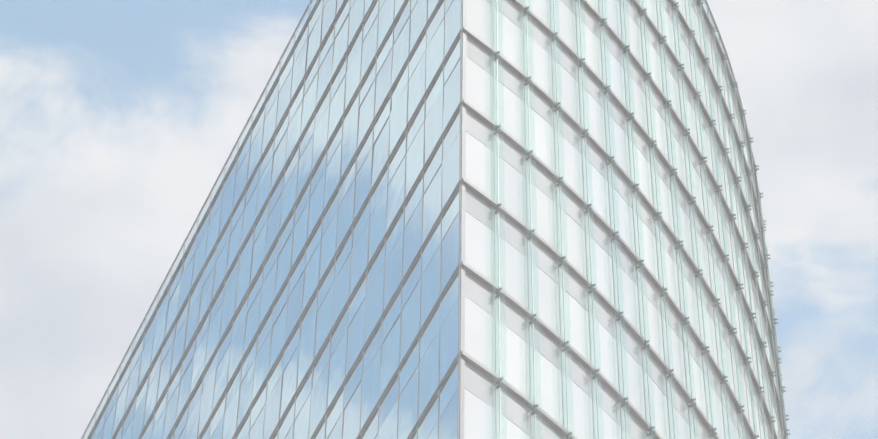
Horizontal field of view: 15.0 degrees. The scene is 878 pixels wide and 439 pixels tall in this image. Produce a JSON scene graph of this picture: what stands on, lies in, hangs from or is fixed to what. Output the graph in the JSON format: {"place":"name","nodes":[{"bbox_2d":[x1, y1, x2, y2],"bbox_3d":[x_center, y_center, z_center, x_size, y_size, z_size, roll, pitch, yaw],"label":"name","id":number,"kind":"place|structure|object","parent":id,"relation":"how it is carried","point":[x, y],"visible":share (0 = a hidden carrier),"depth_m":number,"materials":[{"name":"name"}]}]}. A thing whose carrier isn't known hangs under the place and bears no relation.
{"place":"outdoors","nodes":[
{"label":"outdoors","id":0,"kind":"place"},
{"bbox_2d":[83,0,738,437],"bbox_3d":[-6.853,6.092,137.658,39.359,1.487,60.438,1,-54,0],"label":"tower glass parapet","id":1,"kind":"structure","parent":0,"point":[233,158],"depth_m":131.25,"materials":[{"name":"clear glass"}]},
{"bbox_2d":[0,0,877,438],"label":"sky","id":2,"kind":"structure","parent":0,"point":[120,119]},
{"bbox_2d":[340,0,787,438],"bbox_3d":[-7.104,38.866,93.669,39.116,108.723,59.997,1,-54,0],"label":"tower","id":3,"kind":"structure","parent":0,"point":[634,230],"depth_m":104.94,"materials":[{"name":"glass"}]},
{"label":"ground","id":4,"kind":"structure","parent":0,"visible":0},
{"bbox_2d":[87,0,460,438],"bbox_3d":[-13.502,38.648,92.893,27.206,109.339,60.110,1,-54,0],"label":"tower frame","id":5,"kind":"object","parent":4,"relation":"on","point":[332,260],"depth_m":112.79,"materials":[{"name":"grey metal"}]},
{"bbox_2d":[89,0,460,438],"bbox_3d":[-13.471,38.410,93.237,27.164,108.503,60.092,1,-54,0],"label":"glass facade","id":6,"kind":"structure","parent":5,"relation":"attached to","point":[324,223],"depth_m":110.61,"materials":[{"name":"blue glass"}]},
{"bbox_2d":[81,0,748,438],"bbox_3d":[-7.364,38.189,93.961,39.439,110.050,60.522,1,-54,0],"label":"tower corner and rails","id":7,"kind":"object","parent":4,"relation":"on","point":[461,208],"depth_m":98.68,"materials":[{"name":"grey metal"}]},
{"bbox_2d":[494,0,789,438],"bbox_3d":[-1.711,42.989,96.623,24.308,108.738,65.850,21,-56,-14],"label":"glass fins","id":8,"kind":"object","parent":7,"relation":"on","point":[658,218],"depth_m":108.39,"materials":[{"name":"glass"}]},
{"bbox_2d":[460,0,785,438],"bbox_3d":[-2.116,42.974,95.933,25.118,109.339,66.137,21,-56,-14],"label":"tower frame","id":9,"kind":"object","parent":4,"relation":"on","point":[555,252],"depth_m":106.45,"materials":[{"name":"grey metal"}]},
{"bbox_2d":[464,0,782,438],"bbox_3d":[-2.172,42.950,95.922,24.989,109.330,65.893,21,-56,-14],"label":"facade panels","id":10,"kind":"object","parent":4,"relation":"on","point":[568,150],"depth_m":103.03,"materials":[{"name":"white glass"}]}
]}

